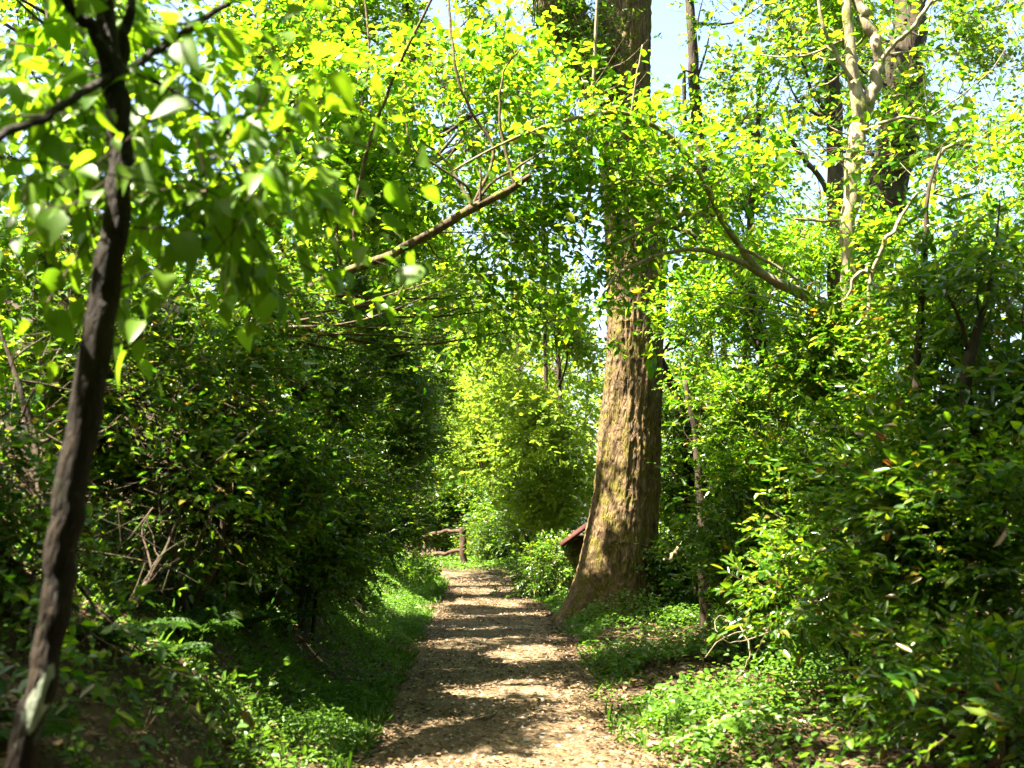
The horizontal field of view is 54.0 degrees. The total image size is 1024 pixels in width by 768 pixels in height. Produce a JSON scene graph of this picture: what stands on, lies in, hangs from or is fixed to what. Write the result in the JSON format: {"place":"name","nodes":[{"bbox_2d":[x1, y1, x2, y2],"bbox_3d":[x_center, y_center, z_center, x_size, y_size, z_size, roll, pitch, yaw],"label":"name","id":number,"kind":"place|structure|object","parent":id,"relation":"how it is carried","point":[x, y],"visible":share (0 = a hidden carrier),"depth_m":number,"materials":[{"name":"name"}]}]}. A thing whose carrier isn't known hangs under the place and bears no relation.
{"place":"outdoors","nodes":[
{"label":"outdoors","id":0,"kind":"place"},
{"bbox_2d":[0,301,1023,767],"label":"ground","id":1,"kind":"structure","parent":0,"point":[184,755],"depth_m":6.07,"materials":[{"name":"green plant"}]},
{"bbox_2d":[0,205,46,319],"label":"distant tree","id":2,"kind":"object","parent":1,"relation":"on","point":[11,278],"visible":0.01,"depth_m":45.35,"materials":[{"name":"green plant"}]},
{"bbox_2d":[0,707,84,741],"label":"fern","id":3,"kind":"object","parent":1,"relation":"on","point":[52,719],"visible":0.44,"depth_m":3.84,"materials":[{"name":"green plant"}]},
{"bbox_2d":[57,722,93,767],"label":"seedling","id":4,"kind":"object","parent":1,"relation":"on","point":[76,747],"visible":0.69,"depth_m":4.03,"materials":[{"name":"green plant"}]},
{"bbox_2d":[0,0,238,487],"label":"bank hazel","id":5,"kind":"object","parent":1,"relation":"on","point":[7,254],"visible":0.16,"depth_m":7.34,"materials":[{"name":"green plant"}]},
{"bbox_2d":[66,617,202,645],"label":"fern","id":6,"kind":"object","parent":1,"relation":"on","point":[179,622],"visible":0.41,"depth_m":5.34,"materials":[{"name":"green plant"}]},
{"bbox_2d":[86,259,204,352],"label":"distant tree","id":7,"kind":"object","parent":1,"relation":"on","point":[173,292],"visible":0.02,"depth_m":45.03,"materials":[{"name":"green plant"}]},
{"bbox_2d":[0,175,316,747],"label":"bank shrub","id":8,"kind":"object","parent":1,"relation":"on","point":[16,576],"visible":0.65,"depth_m":5.72,"materials":[{"name":"green plant"}]},
{"bbox_2d":[121,662,204,729],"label":"seedling","id":9,"kind":"object","parent":1,"relation":"on","point":[160,709],"visible":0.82,"depth_m":4.91,"materials":[{"name":"green plant"}]},
{"bbox_2d":[128,756,213,767],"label":"seedling","id":10,"kind":"object","parent":1,"relation":"on","point":[197,762],"visible":1,"depth_m":4.30,"materials":[{"name":"green plant"}]},
{"bbox_2d":[138,641,218,663],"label":"fern","id":11,"kind":"object","parent":1,"relation":"on","point":[195,648],"visible":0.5,"depth_m":5.80,"materials":[{"name":"green plant"}]},
{"bbox_2d":[0,218,390,621],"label":"bank shrub","id":12,"kind":"object","parent":1,"relation":"on","point":[115,463],"visible":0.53,"depth_m":7.15,"materials":[{"name":"green plant"}]},
{"bbox_2d":[153,608,254,637],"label":"fern","id":13,"kind":"object","parent":1,"relation":"on","point":[226,620],"visible":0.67,"depth_m":6.77,"materials":[{"name":"green plant"}]},
{"bbox_2d":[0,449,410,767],"bbox_3d":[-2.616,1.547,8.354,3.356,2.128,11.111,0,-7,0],"label":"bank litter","id":14,"kind":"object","parent":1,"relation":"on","point":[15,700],"visible":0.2,"depth_m":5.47,"materials":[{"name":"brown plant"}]},
{"bbox_2d":[184,665,246,713],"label":"seedling","id":15,"kind":"object","parent":1,"relation":"on","point":[234,676],"visible":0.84,"depth_m":5.66,"materials":[{"name":"green plant"}]},
{"bbox_2d":[162,259,287,414],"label":"distant tree","id":16,"kind":"object","parent":1,"relation":"on","point":[204,331],"depth_m":41.70,"materials":[{"name":"green plant"}]},
{"bbox_2d":[0,494,449,767],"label":"grass","id":17,"kind":"structure","parent":1,"relation":"on","point":[380,708],"depth_m":7.27,"materials":[{"name":"green plant"}]},
{"bbox_2d":[214,709,256,767],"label":"seedling","id":18,"kind":"object","parent":1,"relation":"on","point":[241,725],"visible":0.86,"depth_m":5.53,"materials":[{"name":"green plant"}]},
{"bbox_2d":[209,725,270,767],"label":"seedling","id":19,"kind":"object","parent":1,"relation":"on","point":[241,749],"visible":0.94,"depth_m":5.25,"materials":[{"name":"green plant"}]},
{"bbox_2d":[0,0,494,767],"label":"tree","id":20,"kind":"object","parent":1,"relation":"on","point":[102,122],"visible":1,"depth_m":3.25,"materials":[{"name":"green plant"}]},
{"bbox_2d":[227,608,283,626],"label":"fern","id":21,"kind":"object","parent":1,"relation":"on","point":[261,616],"visible":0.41,"depth_m":7.36,"materials":[{"name":"green plant"}]},
{"bbox_2d":[221,656,291,712],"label":"seedling","id":22,"kind":"object","parent":1,"relation":"on","point":[252,696],"visible":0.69,"depth_m":6.19,"materials":[{"name":"green plant"}]},
{"bbox_2d":[259,744,315,767],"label":"seedling","id":23,"kind":"object","parent":1,"relation":"on","point":[274,757],"visible":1,"depth_m":5.39,"materials":[{"name":"green plant"}]},
{"bbox_2d":[262,609,324,626],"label":"fern","id":24,"kind":"object","parent":1,"relation":"on","point":[294,616],"visible":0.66,"depth_m":8.41,"materials":[{"name":"green plant"}]},
{"bbox_2d":[176,240,436,643],"bbox_3d":[-2.111,0.486,9.208,2.431,3.815,3.550,-2,-8,15],"label":"bank shrub","id":25,"kind":"object","parent":1,"relation":"on","point":[339,565],"visible":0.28,"depth_m":9.12,"materials":[{"name":"green plant"}]},
{"bbox_2d":[166,0,459,359],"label":"tall tree","id":26,"kind":"object","parent":1,"relation":"on","point":[372,8],"visible":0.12,"depth_m":12.99,"materials":[{"name":"green plant"}]},
{"bbox_2d":[285,231,460,616],"bbox_3d":[-2.116,0.033,13.384,2.833,5.732,6.187,2,-7,-13],"label":"bank shrub","id":27,"kind":"object","parent":1,"relation":"on","point":[408,441],"visible":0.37,"depth_m":12.40,"materials":[{"name":"green plant"}]},
{"bbox_2d":[344,285,468,569],"bbox_3d":[-2.016,0.653,18.992,2.373,5.919,5.372,-1,-7,9],"label":"bank shrub","id":28,"kind":"object","parent":1,"relation":"on","point":[436,350],"visible":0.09,"depth_m":20.11,"materials":[{"name":"green plant"}]},
{"bbox_2d":[262,0,551,468],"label":"evergreen tree","id":29,"kind":"object","parent":1,"relation":"on","point":[469,10],"visible":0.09,"depth_m":20.57,"materials":[{"name":"green plant"}]},
{"bbox_2d":[386,545,449,589],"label":"bank shrub","id":30,"kind":"object","parent":1,"relation":"on","point":[426,571],"visible":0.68,"depth_m":18.57,"materials":[{"name":"green plant"}]},
{"bbox_2d":[190,0,663,559],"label":"leaning tree","id":31,"kind":"object","parent":1,"relation":"on","point":[492,94],"visible":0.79,"depth_m":9.04,"materials":[{"name":"green plant"}]},
{"bbox_2d":[575,0,644,234],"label":"thin vine","id":32,"kind":"object","parent":31,"relation":"hanging from","point":[597,7],"visible":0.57,"depth_m":8.83,"materials":[{"name":"brown plant"}]},
{"bbox_2d":[351,175,511,553],"bbox_3d":[-1.913,-0.322,24.201,4.218,9.794,7.106,0,-7,0],"label":"woodland tree","id":33,"kind":"object","parent":1,"relation":"on","point":[448,306],"visible":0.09,"depth_m":23.70,"materials":[{"name":"green plant"}]},
{"bbox_2d":[410,527,467,569],"bbox_3d":[-2.436,4.604,27.766,3.461,1.337,0.292,-7,-10,44],"label":"rustic fence","id":34,"kind":"object","parent":1,"relation":"on","point":[462,549],"visible":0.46,"depth_m":26.78,"materials":[{"name":"brown wood"}]},
{"bbox_2d":[414,364,492,556],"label":"woodland tree","id":35,"kind":"object","parent":1,"relation":"on","point":[452,457],"visible":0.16,"depth_m":33.63,"materials":[{"name":"green plant"}]},
{"bbox_2d":[406,457,506,560],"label":"bush","id":36,"kind":"object","parent":1,"relation":"on","point":[451,522],"visible":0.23,"depth_m":30.85,"materials":[{"name":"green plant"}]},
{"bbox_2d":[441,334,499,481],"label":"distant tree","id":37,"kind":"object","parent":1,"relation":"on","point":[465,389],"visible":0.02,"depth_m":44.09,"materials":[{"name":"green plant"}]},
{"bbox_2d":[400,548,550,579],"bbox_3d":[-0.528,4.087,25.186,9.112,1.329,9.188,0,-7,0],"label":"verge cover","id":38,"kind":"object","parent":1,"relation":"on","point":[449,562],"visible":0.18,"depth_m":25.83,"materials":[{"name":"green plant"}]},
{"bbox_2d":[444,360,525,491],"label":"woodland tree","id":39,"kind":"object","parent":1,"relation":"on","point":[474,433],"visible":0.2,"depth_m":37.81,"materials":[{"name":"green plant"}]},
{"bbox_2d":[444,314,529,517],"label":"distant tree","id":40,"kind":"object","parent":1,"relation":"on","point":[477,380],"depth_m":56.16,"materials":[{"name":"green plant"}]},
{"bbox_2d":[411,173,606,569],"bbox_3d":[0.699,-0.333,21.908,6.739,9.334,6.936,4,-8,-30],"label":"woodland tree","id":41,"kind":"object","parent":1,"relation":"on","point":[543,414],"visible":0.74,"depth_m":20.69,"materials":[{"name":"green plant"}]},
{"bbox_2d":[436,0,594,474],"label":"woodland tree","id":42,"kind":"object","parent":1,"relation":"on","point":[545,367],"visible":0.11,"depth_m":25.50,"materials":[{"name":"green plant"}]},
{"bbox_2d":[448,461,590,573],"bbox_3d":[0.065,3.487,26.300,3.200,3.117,8.253,2,-7,-14],"label":"bush","id":43,"kind":"object","parent":1,"relation":"on","point":[492,533],"visible":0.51,"depth_m":25.94,"materials":[{"name":"green plant"}]},
{"bbox_2d":[447,256,594,503],"bbox_3d":[0.115,0.444,28.964,4.821,9.553,6.412,6,-9,-39],"label":"woodland tree","id":44,"kind":"object","parent":1,"relation":"on","point":[494,379],"visible":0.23,"depth_m":28.33,"materials":[{"name":"green plant"}]},
{"bbox_2d":[437,253,604,520],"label":"distant tree","id":45,"kind":"object","parent":1,"relation":"on","point":[592,432],"visible":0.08,"depth_m":42.30,"materials":[{"name":"green plant"}]},
{"bbox_2d":[483,529,577,599],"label":"verge shrub","id":46,"kind":"object","parent":1,"relation":"on","point":[548,583],"visible":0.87,"depth_m":17.27,"materials":[{"name":"green plant"}]},
{"bbox_2d":[526,333,605,530],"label":"distant tree","id":47,"kind":"object","parent":1,"relation":"on","point":[593,401],"visible":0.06,"depth_m":54.23,"materials":[{"name":"green plant"}]},
{"bbox_2d":[558,523,586,590],"bbox_3d":[1.279,3.120,17.042,0.955,1.506,0.840,0,-7,0],"label":"roofed sign","id":48,"kind":"object","parent":1,"relation":"on","point":[578,542],"visible":0.27,"depth_m":17.01,"materials":[{"name":"brown wood"}]},
{"bbox_2d":[513,0,669,623],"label":"tree","id":49,"kind":"object","parent":1,"relation":"on","point":[624,515],"visible":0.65,"depth_m":14.33,"materials":[{"name":"brown plant"}]},
{"bbox_2d":[585,342,695,529],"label":"distant tree","id":50,"kind":"object","parent":1,"relation":"on","point":[664,441],"visible":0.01,"depth_m":45.98,"materials":[{"name":"green plant"}]},
{"bbox_2d":[450,40,880,672],"bbox_3d":[1.330,-0.183,8.530,3.665,5.460,2.252,0,-7,0],"label":"arching tree","id":51,"kind":"object","parent":1,"relation":"on","point":[644,200],"visible":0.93,"depth_m":8.60,"materials":[{"name":"green plant"}]},
{"bbox_2d":[661,378,717,639],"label":"dark tree","id":52,"kind":"object","parent":1,"relation":"on","point":[704,606],"visible":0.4,"depth_m":11.38,"materials":[{"name":"brown plant"}]},
{"bbox_2d":[663,276,738,603],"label":"dark tree","id":53,"kind":"object","parent":1,"relation":"on","point":[669,384],"visible":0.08,"depth_m":15.46,"materials":[{"name":"brown plant"}]},
{"bbox_2d":[598,141,812,623],"bbox_3d":[2.436,-0.098,12.605,2.485,6.416,2.492,1,-7,-10],"label":"dark tree","id":54,"kind":"object","parent":1,"relation":"on","point":[708,237],"visible":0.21,"depth_m":12.52,"materials":[{"name":"green plant"}]},
{"bbox_2d":[630,327,801,608],"bbox_3d":[3.102,1.184,15.627,3.123,4.573,4.602,0,-7,0],"label":"sunny shrub","id":55,"kind":"object","parent":1,"relation":"on","point":[671,485],"visible":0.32,"depth_m":15.12,"materials":[{"name":"green plant"}]},
{"bbox_2d":[705,615,772,667],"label":"dead branch","id":56,"kind":"object","parent":1,"relation":"on","point":[741,626],"visible":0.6,"depth_m":8.09,"materials":[{"name":"brown wood"}]},
{"bbox_2d":[664,196,821,367],"bbox_3d":[4.043,-0.073,20.827,3.141,8.390,4.348,4,-8,-30],"label":"woodland tree","id":57,"kind":"object","parent":1,"relation":"on","point":[734,282],"visible":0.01,"depth_m":20.60,"materials":[{"name":"green plant"}]},
{"bbox_2d":[650,0,848,362],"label":"dark tree","id":58,"kind":"object","parent":1,"relation":"on","point":[693,25],"visible":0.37,"depth_m":18.50,"materials":[{"name":"green plant"}]},
{"bbox_2d":[675,62,824,602],"bbox_3d":[3.742,-0.833,15.310,2.279,8.553,2.802,-4,-8,27],"label":"dark tree","id":59,"kind":"object","parent":1,"relation":"on","point":[751,204],"visible":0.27,"depth_m":15.42,"materials":[{"name":"green plant"}]},
{"bbox_2d":[628,168,884,614],"bbox_3d":[3.018,0.300,12.058,3.371,5.465,4.618,0,-7,0],"label":"wispy shrub","id":60,"kind":"object","parent":1,"relation":"on","point":[793,249],"visible":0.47,"depth_m":11.80,"materials":[{"name":"green plant"}]},
{"bbox_2d":[532,586,990,767],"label":"grass tufts","id":61,"kind":"object","parent":1,"relation":"on","point":[610,717],"visible":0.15,"depth_m":7.34,"materials":[{"name":"green plant"}]},
{"bbox_2d":[524,564,1012,767],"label":"herb cover","id":62,"kind":"object","parent":1,"relation":"on","point":[684,701],"visible":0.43,"depth_m":7.62,"materials":[{"name":"green plant"}]},
{"bbox_2d":[675,708,761,743],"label":"fallen branch","id":63,"kind":"object","parent":62,"relation":"on","point":[723,718],"visible":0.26,"depth_m":6.75,"materials":[{"name":"brown wood"}]},
{"bbox_2d":[647,330,896,650],"bbox_3d":[2.754,1.015,10.066,2.730,3.443,3.142,0,-7,0],"label":"glossy shrub","id":64,"kind":"object","parent":1,"relation":"on","point":[723,533],"visible":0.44,"depth_m":9.91,"materials":[{"name":"green plant"}]},
{"bbox_2d":[663,530,690,561],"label":"broken branch","id":65,"kind":"object","parent":64,"relation":"attached to","point":[673,553],"visible":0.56,"depth_m":10.79,"materials":[{"name":"brown plant"}]},
{"bbox_2d":[570,622,1022,767],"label":"verge litter","id":66,"kind":"object","parent":1,"relation":"on","point":[887,758],"visible":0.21,"depth_m":6.78,"materials":[{"name":"brown plant"}]},
{"bbox_2d":[719,0,903,625],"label":"dark tree","id":67,"kind":"object","parent":1,"relation":"on","point":[836,172],"visible":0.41,"depth_m":13.52,"materials":[{"name":"green plant"}]},
{"bbox_2d":[677,0,1023,298],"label":"woodland tree","id":68,"kind":"object","parent":1,"relation":"on","point":[986,67],"visible":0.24,"depth_m":22.37,"materials":[{"name":"green plant"}]},
{"bbox_2d":[739,173,961,366],"bbox_3d":[7.227,-0.376,19.905,3.540,8.680,5.845,4,-8,-27],"label":"woodland tree","id":69,"kind":"object","parent":1,"relation":"on","point":[815,208],"visible":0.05,"depth_m":21.63,"materials":[{"name":"green plant"}]},
{"bbox_2d":[685,0,1023,661],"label":"forked tree","id":70,"kind":"object","parent":1,"relation":"on","point":[861,109],"visible":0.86,"depth_m":9.69,"materials":[{"name":"green plant"}]},
{"bbox_2d":[707,259,1021,685],"bbox_3d":[2.640,0.674,8.059,2.397,3.564,3.194,0,-7,0],"label":"glossy shrub","id":71,"kind":"object","parent":1,"relation":"on","point":[834,338],"visible":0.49,"depth_m":7.72,"materials":[{"name":"green plant"}]},
{"bbox_2d":[844,192,917,317],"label":"bare branch","id":72,"kind":"object","parent":71,"relation":"attached to","point":[877,260],"visible":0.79,"depth_m":8.12,"materials":[{"name":"brown plant"}]},
{"bbox_2d":[742,0,1023,603],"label":"dark tree","id":73,"kind":"object","parent":1,"relation":"on","point":[906,44],"visible":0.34,"depth_m":16.27,"materials":[{"name":"green plant"}]},
{"bbox_2d":[790,209,1023,753],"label":"glossy shrub","id":74,"kind":"object","parent":1,"relation":"on","point":[952,541],"visible":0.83,"depth_m":6.17,"materials":[{"name":"green plant"}]},
{"bbox_2d":[790,583,1023,767],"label":"glossy shrub","id":75,"kind":"object","parent":1,"relation":"on","point":[997,710],"visible":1,"depth_m":4.98,"materials":[{"name":"green plant"}]},
{"bbox_2d":[830,95,1023,618],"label":"wispy shrub","id":76,"kind":"object","parent":1,"relation":"on","point":[868,221],"visible":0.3,"depth_m":8.89,"materials":[{"name":"green plant"}]},
{"bbox_2d":[855,145,1023,718],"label":"dark tree","id":77,"kind":"object","parent":1,"relation":"on","point":[924,213],"visible":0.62,"depth_m":7.26,"materials":[{"name":"green plant"}]},
{"bbox_2d":[903,200,1023,689],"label":"dark tree","id":78,"kind":"object","parent":1,"relation":"on","point":[989,293],"visible":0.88,"depth_m":6.45,"materials":[{"name":"green plant"}]},
{"bbox_2d":[0,0,1023,522],"label":"sky","id":79,"kind":"structure","parent":0,"point":[666,61],"materials":[{"name":"white"}]},
{"bbox_2d":[357,571,668,767],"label":"path","id":80,"kind":"structure","parent":0,"point":[543,721],"depth_m":7.98,"materials":[{"name":"beige gravel"}]},
{"bbox_2d":[469,711,497,720],"bbox_3d":[-0.186,2.408,7.293,0.057,0.027,0.360,-5,-9,32],"label":"path stick","id":81,"kind":"object","parent":80,"relation":"on","point":[484,716],"visible":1,"depth_m":7.23,"materials":[{"name":"brown wood"}]},
{"bbox_2d":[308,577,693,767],"bbox_3d":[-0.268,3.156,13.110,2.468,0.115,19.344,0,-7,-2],"label":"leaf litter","id":82,"kind":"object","parent":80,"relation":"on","point":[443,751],"visible":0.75,"depth_m":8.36,"materials":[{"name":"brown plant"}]}
]}

